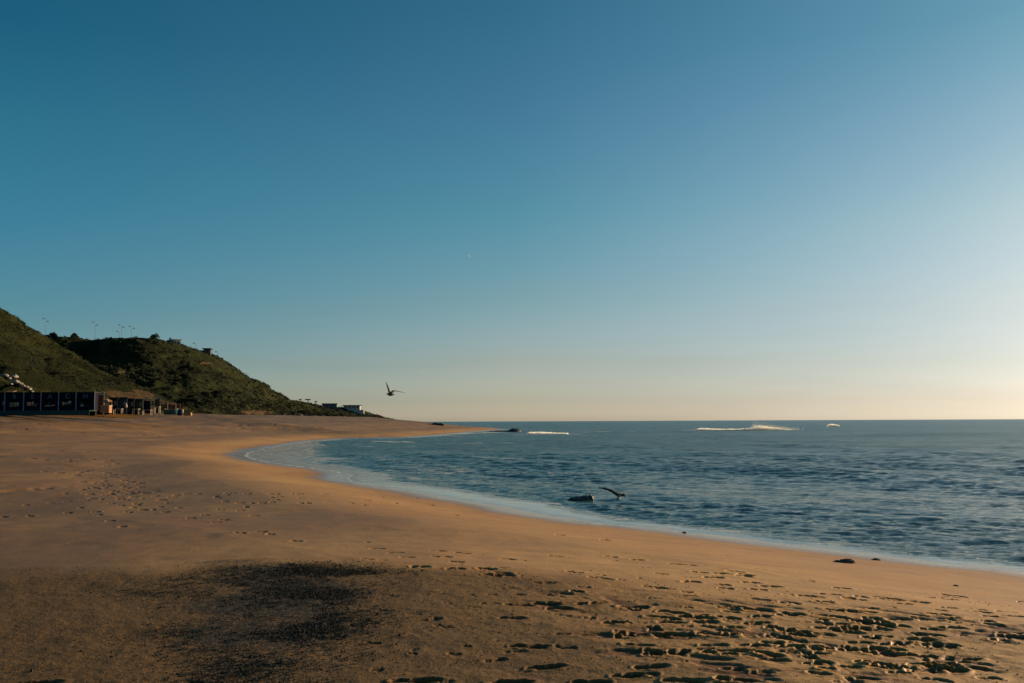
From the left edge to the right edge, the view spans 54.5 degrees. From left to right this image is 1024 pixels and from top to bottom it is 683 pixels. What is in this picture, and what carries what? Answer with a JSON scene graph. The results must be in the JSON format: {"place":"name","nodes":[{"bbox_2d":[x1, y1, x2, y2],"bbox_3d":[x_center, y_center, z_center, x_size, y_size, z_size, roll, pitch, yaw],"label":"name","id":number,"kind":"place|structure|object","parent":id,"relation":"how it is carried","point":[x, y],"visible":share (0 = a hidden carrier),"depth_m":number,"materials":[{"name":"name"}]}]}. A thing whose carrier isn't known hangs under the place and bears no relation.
{"place":"outdoors","nodes":[
{"label":"outdoors","id":0,"kind":"place"},
{"bbox_2d":[0,309,211,413],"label":"hill slope","id":1,"kind":"structure","parent":0,"point":[17,366],"depth_m":201.98,"materials":[{"name":"green plant"}]},
{"bbox_2d":[10,374,18,378],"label":"boulder","id":2,"kind":"object","parent":1,"relation":"on","point":[14,376],"visible":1,"depth_m":163.63,"materials":[{"name":"grey stone"}]},
{"bbox_2d":[0,308,211,413],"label":"slope scrub","id":3,"kind":"object","parent":1,"relation":"on","point":[82,387],"visible":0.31,"depth_m":211.65,"materials":[{"name":"green plant"}]},
{"bbox_2d":[46,335,363,416],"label":"hill","id":4,"kind":"structure","parent":0,"point":[106,354],"depth_m":336.01,"materials":[{"name":"green plant"}]},
{"bbox_2d":[149,333,159,338],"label":"bush","id":5,"kind":"object","parent":4,"relation":"on","point":[154,336],"visible":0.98,"depth_m":352.38,"materials":[{"name":"green plant"}]},
{"bbox_2d":[169,339,181,344],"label":"white house","id":6,"kind":"structure","parent":4,"relation":"on","point":[177,341],"depth_m":356.82,"materials":[{"name":"grey paint"}]},
{"bbox_2d":[42,334,361,416],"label":"hill scrub","id":7,"kind":"object","parent":4,"relation":"on","point":[234,396],"visible":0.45,"depth_m":334.29,"materials":[{"name":"green plant"}]},
{"bbox_2d":[202,348,212,355],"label":"lookout house","id":8,"kind":"structure","parent":4,"relation":"on","point":[208,351],"depth_m":364.75,"materials":[{"name":"grey paint"}]},
{"bbox_2d":[307,403,379,416],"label":"headland","id":9,"kind":"structure","parent":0,"point":[346,410],"depth_m":555.22,"materials":[{"name":"green plant"}]},
{"bbox_2d":[321,403,336,408],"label":"flat house","id":10,"kind":"structure","parent":9,"relation":"on","point":[331,405],"depth_m":545.08,"materials":[{"name":"grey paint"}]},
{"bbox_2d":[298,400,392,418],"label":"headland scrub","id":11,"kind":"object","parent":9,"relation":"on","point":[350,413],"visible":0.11,"depth_m":554.44,"materials":[{"name":"green plant"}]},
{"bbox_2d":[342,405,363,413],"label":"flat house","id":12,"kind":"structure","parent":9,"relation":"on","point":[356,409],"depth_m":556.22,"materials":[{"name":"grey paint"}]},
{"bbox_2d":[386,383,403,395],"bbox_3d":[-5.259,2.153,45.108,1.135,0.658,0.549,2,-5,-29],"label":"seagull","id":13,"kind":"object","parent":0,"point":[389,393],"visible":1,"depth_m":44.95,"materials":[{"name":"grey"}]},
{"bbox_2d":[0,413,1023,682],"bbox_3d":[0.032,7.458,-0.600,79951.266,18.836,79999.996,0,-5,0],"label":"beach sand","id":14,"kind":"structure","parent":0,"point":[90,501],"depth_m":11.43,"materials":[{"name":"beige sand"}]},
{"bbox_2d":[0,392,5,410],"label":"beach hut","id":15,"kind":"object","parent":14,"relation":"on","point":[1,401],"visible":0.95,"depth_m":141.80,"materials":[{"name":"brown wood"}]},
{"bbox_2d":[4,390,24,410],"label":"beach hut","id":16,"kind":"object","parent":14,"relation":"on","point":[13,400],"visible":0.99,"depth_m":141.79,"materials":[{"name":"brown wood"}]},
{"bbox_2d":[23,392,40,410],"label":"beach hut","id":17,"kind":"object","parent":14,"relation":"on","point":[31,401],"visible":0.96,"depth_m":141.79,"materials":[{"name":"brown wood"}]},
{"bbox_2d":[0,410,93,415],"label":"deck","id":18,"kind":"structure","parent":14,"relation":"on","point":[48,412],"depth_m":139.72,"materials":[{"name":"wood"}]},
{"bbox_2d":[40,392,59,409],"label":"beach hut","id":19,"kind":"object","parent":14,"relation":"on","point":[48,400],"visible":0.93,"depth_m":141.81,"materials":[{"name":"brown wood"}]},
{"bbox_2d":[58,392,75,409],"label":"beach hut","id":20,"kind":"object","parent":14,"relation":"on","point":[66,400],"visible":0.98,"depth_m":141.79,"materials":[{"name":"brown wood"}]},
{"bbox_2d":[75,392,98,410],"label":"beach hut","id":21,"kind":"object","parent":14,"relation":"on","point":[86,400],"visible":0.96,"depth_m":141.82,"materials":[{"name":"brown wood"}]},
{"bbox_2d":[95,392,104,416],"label":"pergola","id":22,"kind":"object","parent":14,"relation":"on","point":[101,398],"visible":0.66,"depth_m":146.78,"materials":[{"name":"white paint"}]},
{"bbox_2d":[100,399,112,412],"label":"kiosk","id":23,"kind":"object","parent":14,"relation":"on","point":[106,408],"visible":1,"depth_m":137.74,"materials":[{"name":"beige wood"}]},
{"bbox_2d":[108,397,118,413],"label":"cabin","id":24,"kind":"object","parent":14,"relation":"on","point":[114,403],"visible":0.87,"depth_m":151.79,"materials":[{"name":"brown wood"}]},
{"bbox_2d":[117,397,127,413],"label":"cabin","id":25,"kind":"object","parent":14,"relation":"on","point":[122,401],"visible":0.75,"depth_m":153.75,"materials":[{"name":"brown wood"}]},
{"bbox_2d":[119,400,121,410],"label":"door","id":26,"kind":"structure","parent":25,"relation":"in","point":[120,401],"depth_m":153.68,"materials":[{"name":"brown wood"}]},
{"bbox_2d":[127,398,134,413],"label":"cabin","id":27,"kind":"object","parent":14,"relation":"on","point":[130,405],"visible":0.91,"depth_m":155.72,"materials":[{"name":"brown wood"}]},
{"bbox_2d":[134,399,142,414],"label":"cabin","id":28,"kind":"object","parent":14,"relation":"on","point":[138,403],"visible":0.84,"depth_m":157.74,"materials":[{"name":"green paint"}]},
{"bbox_2d":[142,399,151,416],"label":"pergola","id":29,"kind":"object","parent":14,"relation":"on","point":[147,409],"visible":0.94,"depth_m":159.72,"materials":[{"name":"white paint"}]},
{"bbox_2d":[153,397,160,416],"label":"pergola","id":30,"kind":"object","parent":14,"relation":"on","point":[157,401],"visible":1,"depth_m":161.71,"materials":[{"name":"white paint"}]},
{"bbox_2d":[160,403,179,412],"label":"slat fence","id":31,"kind":"object","parent":14,"relation":"on","point":[170,406],"visible":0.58,"depth_m":175.65,"materials":[{"name":"brown wood"}]},
{"bbox_2d":[164,408,178,414],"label":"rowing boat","id":32,"kind":"object","parent":14,"relation":"on","point":[170,412],"visible":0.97,"depth_m":161.09,"materials":[{"name":"teal paint"}]},
{"bbox_2d":[184,412,191,415],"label":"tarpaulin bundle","id":33,"kind":"object","parent":14,"relation":"on","point":[187,413],"visible":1,"depth_m":159.25,"materials":[{"name":"beige fabric"}]},
{"bbox_2d":[430,422,443,425],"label":"rock","id":34,"kind":"object","parent":14,"relation":"on","point":[440,424],"visible":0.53,"depth_m":328.03,"materials":[{"name":"grey stone"}]},
{"bbox_2d":[0,559,1021,682],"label":"shell grit","id":35,"kind":"object","parent":14,"relation":"on","point":[335,570],"visible":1,"depth_m":9.30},
{"bbox_2d":[832,559,855,563],"bbox_3d":[6.035,4.053,18.312,0.561,0.121,0.308,0,-5,0],"label":"rock","id":36,"kind":"object","parent":14,"relation":"on","point":[850,561],"visible":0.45,"depth_m":18.23,"materials":[{"name":"grey stone"}]},
{"bbox_2d":[0,0,1023,421],"label":"sky","id":37,"kind":"structure","parent":0,"point":[661,210],"materials":[{"name":"blue"}]},
{"bbox_2d":[507,428,520,431],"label":"rock","id":38,"kind":"object","parent":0,"point":[513,430],"visible":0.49,"depth_m":272.75,"materials":[{"name":"grey stone"}]},
{"bbox_2d":[598,487,624,499],"bbox_3d":[3.547,5.374,35.352,0.994,0.274,0.525,10,26,23],"label":"seagull","id":39,"kind":"object","parent":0,"point":[620,495],"visible":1,"depth_m":35.32,"materials":[{"name":"grey"}]},
{"bbox_2d":[244,419,1023,570],"bbox_3d":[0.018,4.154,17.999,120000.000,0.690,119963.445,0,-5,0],"label":"sea","id":40,"kind":"structure","parent":0,"point":[948,491],"depth_m":52.47,"materials":[{"name":"liquid"}]},
{"bbox_2d":[527,432,567,433],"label":"breaking wave","id":41,"kind":"object","parent":40,"relation":"on","point":[545,433],"visible":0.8,"depth_m":221.70,"materials":[{"name":"white liquid"}]},
{"bbox_2d":[567,494,593,500],"bbox_3d":[2.522,5.800,36.883,1.021,0.302,0.585,0,-5,0],"label":"rock","id":42,"kind":"object","parent":40,"relation":"in","point":[583,497],"visible":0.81,"depth_m":36.76,"materials":[{"name":"grey stone"}]},
{"bbox_2d":[697,424,793,430],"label":"breaking wave","id":43,"kind":"object","parent":40,"relation":"on","point":[753,427],"visible":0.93,"depth_m":289.62,"materials":[{"name":"white liquid"}]}
]}

